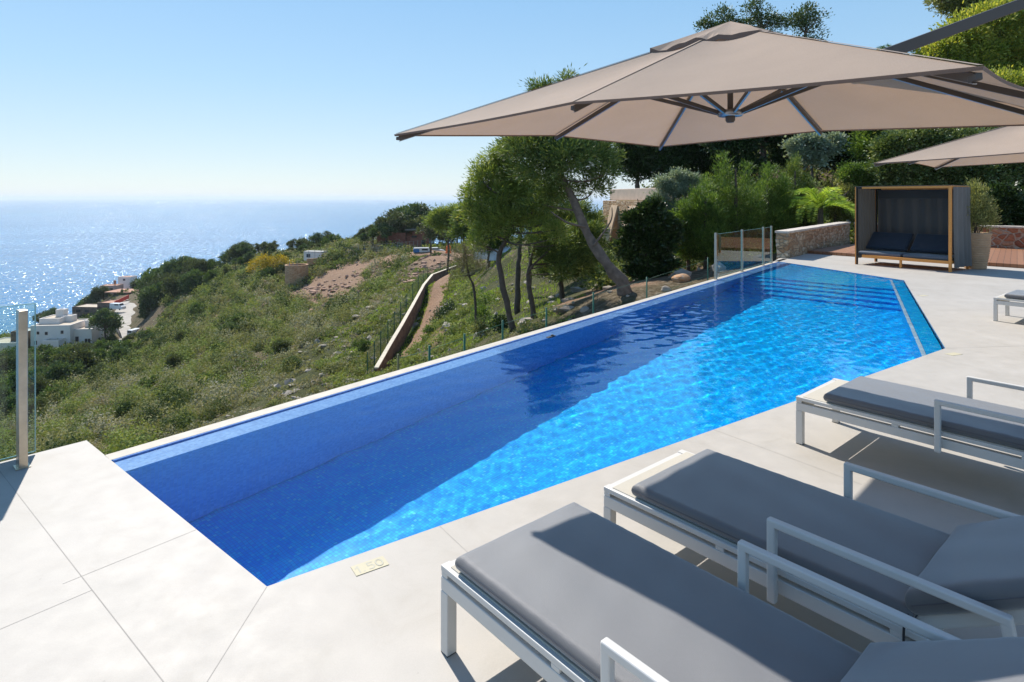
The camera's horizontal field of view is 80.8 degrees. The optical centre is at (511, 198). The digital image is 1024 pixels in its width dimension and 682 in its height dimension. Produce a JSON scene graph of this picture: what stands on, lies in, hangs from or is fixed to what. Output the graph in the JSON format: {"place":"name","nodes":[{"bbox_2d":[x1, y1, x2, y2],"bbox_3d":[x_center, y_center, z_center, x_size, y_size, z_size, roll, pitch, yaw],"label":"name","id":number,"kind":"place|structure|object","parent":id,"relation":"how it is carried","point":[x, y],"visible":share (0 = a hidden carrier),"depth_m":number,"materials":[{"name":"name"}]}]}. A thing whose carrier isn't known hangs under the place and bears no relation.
{"place":"outdoors","nodes":[
{"label":"outdoors","id":0,"kind":"place"},
{"bbox_2d":[115,301,136,337],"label":"coast road","id":1,"kind":"structure","parent":0,"point":[128,312],"depth_m":228.44,"materials":[{"name":"white concrete"}]},
{"bbox_2d":[0,199,615,334],"bbox_3d":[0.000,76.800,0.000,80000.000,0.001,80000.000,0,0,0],"label":"sea","id":2,"kind":"structure","parent":0,"point":[60,254],"depth_m":1346.26,"materials":[{"name":"liquid"}]},
{"bbox_2d":[0,0,951,199],"label":"sky","id":3,"kind":"structure","parent":0,"point":[100,99],"materials":[{"name":"blue"}]},
{"bbox_2d":[3,128,1009,454],"bbox_3d":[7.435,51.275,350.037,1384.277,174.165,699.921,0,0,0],"label":"hillside terrain","id":4,"kind":"structure","parent":0,"point":[603,300],"depth_m":49.84,"materials":[{"name":"brown soil"}]},
{"bbox_2d":[0,351,15,374],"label":"bushy tree","id":5,"kind":"object","parent":4,"relation":"on","point":[7,361],"visible":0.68,"depth_m":126.05,"materials":[{"name":"green plant"}]},
{"bbox_2d":[0,393,15,415],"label":"bushy tree","id":6,"kind":"object","parent":4,"relation":"on","point":[10,399],"visible":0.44,"depth_m":83.09,"materials":[{"name":"green plant"}]},
{"bbox_2d":[0,327,30,350],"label":"house","id":7,"kind":"structure","parent":4,"relation":"on","point":[5,342],"depth_m":187.12,"materials":[{"name":"white paint"}]},
{"bbox_2d":[0,367,38,392],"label":"bushy tree","id":8,"kind":"object","parent":4,"relation":"on","point":[11,381],"visible":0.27,"depth_m":104.16,"materials":[{"name":"green plant"}]},
{"bbox_2d":[28,396,49,421],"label":"bushy tree","id":9,"kind":"object","parent":4,"relation":"on","point":[39,403],"visible":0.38,"depth_m":76.44,"materials":[{"name":"green plant"}]},
{"bbox_2d":[28,372,57,399],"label":"bushy tree","id":10,"kind":"object","parent":4,"relation":"on","point":[42,382],"visible":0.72,"depth_m":94.61,"materials":[{"name":"green plant"}]},
{"bbox_2d":[28,347,67,366],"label":"bushy tree","id":11,"kind":"object","parent":4,"relation":"on","point":[44,358],"visible":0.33,"depth_m":138.78,"materials":[{"name":"green plant"}]},
{"bbox_2d":[38,383,72,404],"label":"bushy tree","id":12,"kind":"object","parent":4,"relation":"on","point":[52,390],"visible":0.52,"depth_m":84.74,"materials":[{"name":"green plant"}]},
{"bbox_2d":[34,359,87,383],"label":"bushy tree","id":13,"kind":"object","parent":4,"relation":"on","point":[58,369],"visible":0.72,"depth_m":107.17,"materials":[{"name":"green plant"}]},
{"bbox_2d":[30,308,114,347],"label":"house","id":14,"kind":"structure","parent":4,"relation":"on","point":[63,324],"depth_m":190.47,"materials":[{"name":"white paint"}]},
{"bbox_2d":[48,346,103,373],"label":"bushy tree","id":15,"kind":"object","parent":4,"relation":"on","point":[89,356],"visible":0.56,"depth_m":113.99,"materials":[{"name":"green plant"}]},
{"bbox_2d":[0,308,198,420],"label":"thicket vegetation","id":16,"kind":"object","parent":4,"relation":"on","point":[114,373],"visible":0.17,"depth_m":114.05,"materials":[{"name":"green plant"}]},
{"bbox_2d":[72,300,129,318],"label":"house","id":17,"kind":"structure","parent":4,"relation":"on","point":[80,310],"depth_m":262.47,"materials":[{"name":"paint"}]},
{"bbox_2d":[87,307,122,338],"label":"pine tree","id":18,"kind":"object","parent":4,"relation":"on","point":[104,318],"visible":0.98,"depth_m":185.20,"materials":[{"name":"green plant"}]},
{"bbox_2d":[104,344,130,363],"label":"bushy tree","id":19,"kind":"object","parent":4,"relation":"on","point":[122,350],"visible":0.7,"depth_m":124.11,"materials":[{"name":"green plant"}]},
{"bbox_2d":[136,292,152,319],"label":"cypress tree","id":20,"kind":"object","parent":4,"relation":"on","point":[143,313],"visible":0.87,"depth_m":203.15,"materials":[{"name":"green plant"}]},
{"bbox_2d":[134,283,160,310],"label":"bushy tree","id":21,"kind":"object","parent":4,"relation":"on","point":[152,303],"visible":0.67,"depth_m":204.11,"materials":[{"name":"green plant"}]},
{"bbox_2d":[156,261,179,277],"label":"bushy tree","id":22,"kind":"object","parent":4,"relation":"on","point":[165,268],"visible":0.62,"depth_m":222.35,"materials":[{"name":"green plant"}]},
{"bbox_2d":[159,273,186,295],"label":"bushy tree","id":23,"kind":"object","parent":4,"relation":"on","point":[169,282],"visible":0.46,"depth_m":197.13,"materials":[{"name":"green plant"}]},
{"bbox_2d":[163,352,182,368],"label":"bushy tree","id":24,"kind":"object","parent":4,"relation":"on","point":[171,359],"visible":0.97,"depth_m":86.76,"materials":[{"name":"green plant"}]},
{"bbox_2d":[174,272,201,293],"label":"bushy tree","id":25,"kind":"object","parent":4,"relation":"on","point":[189,281],"visible":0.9,"depth_m":195.22,"materials":[{"name":"green plant"}]},
{"bbox_2d":[184,258,209,273],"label":"bushy tree","id":26,"kind":"object","parent":4,"relation":"on","point":[199,264],"visible":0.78,"depth_m":214.00,"materials":[{"name":"green plant"}]},
{"bbox_2d":[0,236,413,461],"bbox_3d":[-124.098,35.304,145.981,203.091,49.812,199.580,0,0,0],"label":"hillside vegetation","id":27,"kind":"object","parent":4,"relation":"on","point":[183,396],"visible":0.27,"depth_m":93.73,"materials":[{"name":"green plant"}]},
{"bbox_2d":[12,247,404,442],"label":"scattered stone rubble","id":28,"kind":"object","parent":4,"relation":"on","point":[286,382],"visible":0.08,"depth_m":51.54,"materials":[{"name":"stone"}]},
{"bbox_2d":[244,252,295,273],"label":"bush","id":29,"kind":"object","parent":4,"relation":"on","point":[280,257],"visible":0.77,"depth_m":165.54,"materials":[{"name":"yellow plant"}]},
{"bbox_2d":[64,236,527,351],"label":"ridge undergrowth","id":30,"kind":"object","parent":4,"relation":"on","point":[441,245],"visible":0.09,"depth_m":167.78,"materials":[{"name":"green plant"}]},
{"bbox_2d":[285,262,308,286],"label":"brick tower","id":31,"kind":"structure","parent":4,"relation":"on","point":[294,271],"depth_m":147.71,"materials":[{"name":"beige brick"}]},
{"bbox_2d":[215,254,472,315],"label":"dug earth rubble","id":32,"kind":"object","parent":4,"relation":"on","point":[317,287],"visible":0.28,"depth_m":132.00,"materials":[{"name":"beige soil"}]},
{"bbox_2d":[376,222,398,245],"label":"pine tree","id":33,"kind":"object","parent":4,"relation":"on","point":[384,228],"visible":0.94,"depth_m":171.56,"materials":[{"name":"green plant"}]},
{"bbox_2d":[310,256,476,389],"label":"slope green undergrowth","id":34,"kind":"object","parent":4,"relation":"on","point":[454,328],"visible":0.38,"depth_m":51.78,"materials":[{"name":"green plant"}]},
{"bbox_2d":[371,207,419,243],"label":"pine tree","id":35,"kind":"object","parent":4,"relation":"on","point":[393,216],"visible":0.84,"depth_m":174.66,"materials":[{"name":"green plant"}]},
{"bbox_2d":[376,228,428,246],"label":"brick building","id":36,"kind":"structure","parent":4,"relation":"on","point":[404,238],"depth_m":177.71,"materials":[{"name":"brown brick"}]},
{"bbox_2d":[363,251,441,288],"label":"planted bank vegetation","id":37,"kind":"object","parent":4,"relation":"on","point":[414,259],"visible":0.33,"depth_m":133.90,"materials":[{"name":"green plant"}]},
{"bbox_2d":[367,259,450,373],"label":"fence","id":38,"kind":"object","parent":4,"relation":"on","point":[382,348],"visible":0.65,"depth_m":55.02,"materials":[{"name":"green metal"}]},
{"bbox_2d":[392,202,431,230],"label":"pine tree","id":39,"kind":"object","parent":4,"relation":"on","point":[411,210],"visible":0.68,"depth_m":180.89,"materials":[{"name":"green plant"}]},
{"bbox_2d":[374,265,456,371],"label":"path wall","id":40,"kind":"structure","parent":4,"relation":"on","point":[397,340],"depth_m":57.67,"materials":[{"name":"concrete"}]},
{"bbox_2d":[415,214,440,252],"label":"pine tree","id":41,"kind":"object","parent":4,"relation":"on","point":[427,231],"visible":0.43,"depth_m":148.69,"materials":[{"name":"green plant"}]},
{"bbox_2d":[420,202,458,274],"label":"pine tree","id":42,"kind":"object","parent":4,"relation":"on","point":[438,220],"visible":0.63,"depth_m":94.31,"materials":[{"name":"green plant"}]},
{"bbox_2d":[442,201,479,271],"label":"pine tree","id":43,"kind":"object","parent":4,"relation":"on","point":[459,231],"visible":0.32,"depth_m":74.32,"materials":[{"name":"green plant"}]},
{"bbox_2d":[334,247,588,387],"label":"slope grass","id":44,"kind":"structure","parent":4,"relation":"on","point":[422,309],"depth_m":52.65,"materials":[{"name":"green plant"}]},
{"bbox_2d":[443,236,494,323],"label":"tree","id":45,"kind":"object","parent":4,"relation":"on","point":[465,265],"visible":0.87,"depth_m":29.94,"materials":[{"name":"green plant"}]},
{"bbox_2d":[466,316,491,337],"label":"sapling","id":46,"kind":"object","parent":4,"relation":"on","point":[478,326],"visible":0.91,"depth_m":27.90,"materials":[{"name":"green plant"}]},
{"bbox_2d":[466,303,492,324],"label":"sapling","id":47,"kind":"object","parent":4,"relation":"on","point":[483,309],"visible":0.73,"depth_m":32.93,"materials":[{"name":"green plant"}]},
{"bbox_2d":[468,287,499,318],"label":"sapling","id":48,"kind":"object","parent":4,"relation":"on","point":[484,297],"visible":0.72,"depth_m":37.86,"materials":[{"name":"green plant"}]},
{"bbox_2d":[462,221,513,268],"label":"pine tree","id":49,"kind":"object","parent":4,"relation":"on","point":[492,245],"visible":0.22,"depth_m":61.29,"materials":[{"name":"green plant"}]},
{"bbox_2d":[485,313,508,332],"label":"sapling","id":50,"kind":"object","parent":4,"relation":"on","point":[497,321],"visible":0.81,"depth_m":25.87,"materials":[{"name":"green plant"}]},
{"bbox_2d":[449,138,573,333],"bbox_3d":[-0.067,1.301,23.990,4.955,8.146,3.631,0,0,0],"label":"pine tree","id":51,"kind":"object","parent":4,"relation":"on","point":[497,195],"visible":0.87,"depth_m":23.35,"materials":[{"name":"green plant"}]},
{"bbox_2d":[0,254,1023,681],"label":"pool deck","id":52,"kind":"structure","parent":4,"relation":"on","point":[180,606],"depth_m":3.02,"materials":[{"name":"stone"}]},
{"bbox_2d":[0,303,35,470],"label":"glass balustrade","id":53,"kind":"object","parent":52,"relation":"on","point":[21,456],"visible":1,"depth_m":4.01,"materials":[{"name":"clear glass"}]},
{"bbox_2d":[351,556,388,576],"bbox_3d":[-0.695,1.798,2.944,0.165,0.005,0.085,0,0,-34],"label":"depth marker","id":54,"kind":"object","parent":52,"relation":"on","point":[369,566],"visible":1,"depth_m":2.94,"materials":[{"name":"beige stone"}]},
{"bbox_2d":[0,276,1013,681],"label":"deck joints","id":55,"kind":"object","parent":52,"relation":"on","point":[174,538],"visible":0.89,"depth_m":2.75,"materials":[{"name":"concrete"}]},
{"bbox_2d":[111,263,943,460],"bbox_3d":[4.082,2.401,9.262,4.295,1.198,16.628,0,0,39],"label":"pool basin","id":56,"kind":"object","parent":52,"relation":"in","point":[658,297],"visible":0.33,"depth_m":9.88,"materials":[{"name":"blue tile"}]},
{"bbox_2d":[105,259,784,459],"bbox_3d":[2.648,1.950,11.010,0.122,0.300,17.486,0,0,39],"label":"pool coping","id":57,"kind":"object","parent":56,"relation":"on","point":[153,444],"visible":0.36,"depth_m":5.72,"materials":[{"name":"white stone"}]},
{"bbox_2d":[714,226,771,279],"bbox_3d":[5.864,1.284,15.041,0.070,1.032,4.380,0,0,39],"label":"glass balustrade","id":58,"kind":"object","parent":57,"relation":"on","point":[715,251],"visible":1,"depth_m":14.74,"materials":[{"name":"clear glass"}]},
{"bbox_2d":[113,262,777,461],"bbox_3d":[2.364,1.810,10.539,0.008,0.018,16.376,0,0,39],"label":"pool overflow lip","id":59,"kind":"object","parent":56,"relation":"attached to","point":[380,381],"visible":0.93,"depth_m":5.70,"materials":[{"name":"beige stone"}]},
{"bbox_2d":[394,0,1023,149],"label":"parasol","id":60,"kind":"object","parent":52,"relation":"on","point":[729,80],"visible":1,"depth_m":3.84,"materials":[{"name":"beige fabric"}]},
{"bbox_2d":[441,502,1023,681],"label":"sun lounger","id":61,"kind":"object","parent":52,"relation":"on","point":[573,592],"visible":1,"depth_m":1.98,"materials":[{"name":"grey fabric"}]},
{"bbox_2d":[604,449,1023,642],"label":"sun lounger","id":62,"kind":"object","parent":52,"relation":"on","point":[713,505],"visible":0.96,"depth_m":2.41,"materials":[{"name":"grey fabric"}]},
{"bbox_2d":[796,376,1023,469],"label":"sun lounger","id":63,"kind":"object","parent":52,"relation":"on","point":[968,418],"visible":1,"depth_m":3.95,"materials":[{"name":"grey fabric"}]},
{"bbox_2d":[855,185,971,271],"bbox_3d":[10.505,0.740,15.826,1.253,2.120,2.358,0,0,-36],"label":"daybed","id":64,"kind":"object","parent":52,"relation":"on","point":[925,223],"visible":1,"depth_m":16.03,"materials":[{"name":"grey fabric"}]},
{"bbox_2d":[873,126,1023,169],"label":"parasol","id":65,"kind":"object","parent":52,"relation":"on","point":[1003,145],"visible":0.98,"depth_m":7.42,"materials":[{"name":"beige fabric"}]},
{"bbox_2d":[961,177,1002,269],"bbox_3d":[11.909,0.605,15.429,1.301,2.391,1.104,0,0,0],"label":"potted plant","id":66,"kind":"object","parent":52,"relation":"on","point":[981,209],"visible":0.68,"depth_m":15.18,"materials":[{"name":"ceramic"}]},
{"bbox_2d":[993,290,1023,320],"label":"sun lounger","id":67,"kind":"object","parent":52,"relation":"on","point":[1005,299],"visible":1,"depth_m":8.76,"materials":[{"name":"white metal"}]},
{"bbox_2d":[484,168,571,314],"bbox_3d":[0.825,2.121,34.308,4.681,8.815,5.898,0,0,39],"label":"pine tree","id":68,"kind":"object","parent":4,"relation":"on","point":[517,300],"visible":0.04,"depth_m":32.92,"materials":[{"name":"green plant"}]},
{"bbox_2d":[319,186,761,387],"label":"slope stone rubble","id":69,"kind":"object","parent":4,"relation":"on","point":[720,267],"visible":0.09,"depth_m":25.18,"materials":[{"name":"stone"}]},
{"bbox_2d":[397,257,707,369],"bbox_3d":[2.013,2.759,12.676,0.034,2.137,11.465,0,0,39],"label":"wire fence","id":70,"kind":"object","parent":4,"relation":"on","point":[464,343],"visible":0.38,"depth_m":9.95,"materials":[{"name":"green metal"}]},
{"bbox_2d":[489,63,632,295],"bbox_3d":[1.777,-0.828,22.234,5.408,8.702,4.961,0,0,0],"label":"pine tree","id":71,"kind":"object","parent":4,"relation":"on","point":[551,155],"visible":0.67,"depth_m":21.53,"materials":[{"name":"green plant"}]},
{"bbox_2d":[513,193,608,299],"bbox_3d":[3.068,2.758,37.203,7.270,6.778,3.462,0,0,-33],"label":"pine tree","id":72,"kind":"object","parent":4,"relation":"on","point":[586,210],"visible":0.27,"depth_m":37.36,"materials":[{"name":"green plant"}]},
{"bbox_2d":[395,245,728,368],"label":"slope weeds","id":73,"kind":"object","parent":4,"relation":"on","point":[524,329],"visible":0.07,"depth_m":24.50,"materials":[{"name":"green plant"}]},
{"bbox_2d":[523,245,606,302],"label":"pine tree","id":74,"kind":"object","parent":4,"relation":"on","point":[542,271],"visible":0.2,"depth_m":26.76,"materials":[{"name":"green plant"}]},
{"bbox_2d":[521,214,614,318],"bbox_3d":[2.400,2.816,24.586,4.229,4.488,2.496,0,0,0],"label":"pine tree","id":75,"kind":"object","parent":4,"relation":"on","point":[562,258],"visible":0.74,"depth_m":24.39,"materials":[{"name":"green plant"}]},
{"bbox_2d":[612,142,666,200],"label":"garden tree","id":76,"kind":"object","parent":4,"relation":"on","point":[633,164],"visible":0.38,"depth_m":45.18,"materials":[{"name":"green plant"}]},
{"bbox_2d":[612,193,687,281],"bbox_3d":[5.462,1.689,23.939,3.038,3.828,1.676,0,0,0],"label":"shrub","id":77,"kind":"object","parent":4,"relation":"on","point":[649,235],"visible":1,"depth_m":23.72,"materials":[{"name":"green plant"}]},
{"bbox_2d":[603,186,699,260],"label":"buttress wall","id":78,"kind":"structure","parent":4,"relation":"on","point":[626,194],"depth_m":36.61,"materials":[{"name":"stone"}]},
{"bbox_2d":[643,165,702,257],"bbox_3d":[7.400,1.026,27.503,3.339,5.058,1.821,0,0,0],"label":"shrub","id":79,"kind":"object","parent":4,"relation":"on","point":[667,186],"visible":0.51,"depth_m":27.25,"materials":[{"name":"green plant"}]},
{"bbox_2d":[634,143,739,178],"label":"garden tree","id":80,"kind":"object","parent":4,"relation":"on","point":[689,156],"visible":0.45,"depth_m":43.09,"materials":[{"name":"green plant"}]},
{"bbox_2d":[665,194,729,270],"bbox_3d":[7.514,1.504,25.061,3.183,3.435,1.988,0,0,0],"label":"shrub","id":81,"kind":"object","parent":4,"relation":"on","point":[686,252],"visible":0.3,"depth_m":24.59,"materials":[{"name":"green plant"}]},
{"bbox_2d":[669,184,744,269],"bbox_3d":[7.978,1.287,24.798,3.027,3.866,2.607,0,0,0],"label":"conifer","id":82,"kind":"object","parent":4,"relation":"on","point":[705,243],"visible":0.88,"depth_m":24.32,"materials":[{"name":"green plant"}]},
{"bbox_2d":[692,1,746,176],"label":"garden tree","id":83,"kind":"object","parent":4,"relation":"on","point":[725,18],"visible":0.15,"depth_m":46.72,"materials":[{"name":"green plant"}]},
{"bbox_2d":[695,150,771,265],"bbox_3d":[9.450,0.790,25.810,3.586,5.868,2.758,0,0,0],"label":"conifer","id":84,"kind":"object","parent":4,"relation":"on","point":[744,217],"visible":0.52,"depth_m":25.48,"materials":[{"name":"green plant"}]},
{"bbox_2d":[697,131,827,181],"bbox_3d":[16.701,-4.163,40.072,10.063,8.187,5.364,0,0,0],"label":"garden tree","id":85,"kind":"object","parent":4,"relation":"on","point":[745,148],"visible":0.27,"depth_m":39.44,"materials":[{"name":"green plant"}]},
{"bbox_2d":[737,0,795,172],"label":"garden tree","id":86,"kind":"object","parent":4,"relation":"on","point":[757,19],"visible":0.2,"depth_m":46.69,"materials":[{"name":"green plant"}]},
{"bbox_2d":[740,161,801,255],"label":"conifer","id":87,"kind":"object","parent":4,"relation":"on","point":[777,207],"visible":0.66,"depth_m":26.38,"materials":[{"name":"green plant"}]},
{"bbox_2d":[572,127,997,290],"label":"garden undergrowth","id":88,"kind":"object","parent":4,"relation":"on","point":[602,280],"depth_m":31.02,"materials":[{"name":"green plant"}]},
{"bbox_2d":[778,151,823,227],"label":"conifer","id":89,"kind":"object","parent":4,"relation":"on","point":[801,182],"visible":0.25,"depth_m":27.98,"materials":[{"name":"green plant"}]},
{"bbox_2d":[780,0,832,174],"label":"garden tree","id":90,"kind":"object","parent":4,"relation":"on","point":[801,17],"visible":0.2,"depth_m":46.71,"materials":[{"name":"green plant"}]},
{"bbox_2d":[775,222,850,259],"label":"stone wall","id":91,"kind":"structure","parent":4,"relation":"on","point":[793,242],"depth_m":19.81,"materials":[{"name":"stone"}]},
{"bbox_2d":[778,131,851,178],"bbox_3d":[16.530,-1.297,33.060,3.836,5.098,2.156,0,0,0],"label":"flowering bush","id":92,"kind":"object","parent":4,"relation":"on","point":[814,149],"visible":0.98,"depth_m":32.66,"materials":[{"name":"green plant"}]},
{"bbox_2d":[780,186,854,224],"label":"palm","id":93,"kind":"object","parent":4,"relation":"on","point":[821,200],"visible":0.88,"depth_m":25.63,"materials":[{"name":"green plant"}]},
{"bbox_2d":[816,131,867,200],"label":"garden tree","id":94,"kind":"object","parent":4,"relation":"on","point":[839,158],"visible":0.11,"depth_m":41.19,"materials":[{"name":"green plant"}]},
{"bbox_2d":[824,170,863,225],"bbox_3d":[15.687,0.368,27.765,2.205,3.944,3.825,0,0,32],"label":"shrub","id":95,"kind":"object","parent":4,"relation":"on","point":[848,190],"visible":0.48,"depth_m":27.40,"materials":[{"name":"green plant"}]},
{"bbox_2d":[832,159,885,199],"bbox_3d":[16.576,0.119,28.003,3.366,4.105,2.160,0,0,0],"label":"shrub","id":96,"kind":"object","parent":4,"relation":"on","point":[851,168],"visible":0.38,"depth_m":27.69,"materials":[{"name":"green plant"}]},
{"bbox_2d":[842,130,884,161],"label":"garden tree","id":97,"kind":"object","parent":4,"relation":"on","point":[857,145],"visible":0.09,"depth_m":35.90,"materials":[{"name":"green plant"}]},
{"bbox_2d":[808,244,1023,267],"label":"timber deck","id":98,"kind":"structure","parent":4,"relation":"on","point":[1006,257],"depth_m":18.63,"materials":[{"name":"brown wood"}]},
{"bbox_2d":[854,222,1023,248],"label":"stone wall","id":99,"kind":"structure","parent":98,"relation":"on","point":[1011,237],"depth_m":20.38,"materials":[{"name":"brown stone"}]},
{"bbox_2d":[858,127,978,185],"bbox_3d":[18.214,-0.883,26.909,5.018,5.753,3.160,0,0,0],"label":"ivy hedge","id":100,"kind":"object","parent":4,"relation":"on","point":[893,144],"visible":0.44,"depth_m":26.39,"materials":[{"name":"green plant"}]},
{"bbox_2d":[874,64,1023,133],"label":"garden tree","id":101,"kind":"object","parent":4,"relation":"on","point":[1016,78],"visible":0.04,"depth_m":33.14,"materials":[{"name":"green plant"}]},
{"bbox_2d":[923,0,992,20],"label":"garden tree","id":102,"kind":"object","parent":4,"relation":"on","point":[945,7],"visible":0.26,"depth_m":43.76,"materials":[{"name":"green plant"}]},
{"bbox_2d":[908,0,1023,73],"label":"garden tree","id":103,"kind":"object","parent":4,"relation":"on","point":[996,42],"visible":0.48,"depth_m":37.89,"materials":[{"name":"green plant"}]},
{"bbox_2d":[932,126,1023,225],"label":"ivy hedge","id":104,"kind":"object","parent":4,"relation":"on","point":[1002,172],"visible":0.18,"depth_m":25.74,"materials":[{"name":"green plant"}]},
{"bbox_2d":[981,178,1023,225],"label":"ivy hedge","id":105,"kind":"object","parent":4,"relation":"on","point":[1010,199],"visible":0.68,"depth_m":23.04,"materials":[{"name":"green plant"}]},
{"bbox_2d":[114,262,944,585],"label":"pool water","id":106,"kind":"structure","parent":0,"point":[284,494],"depth_m":5.02,"materials":[{"name":"blue liquid"}]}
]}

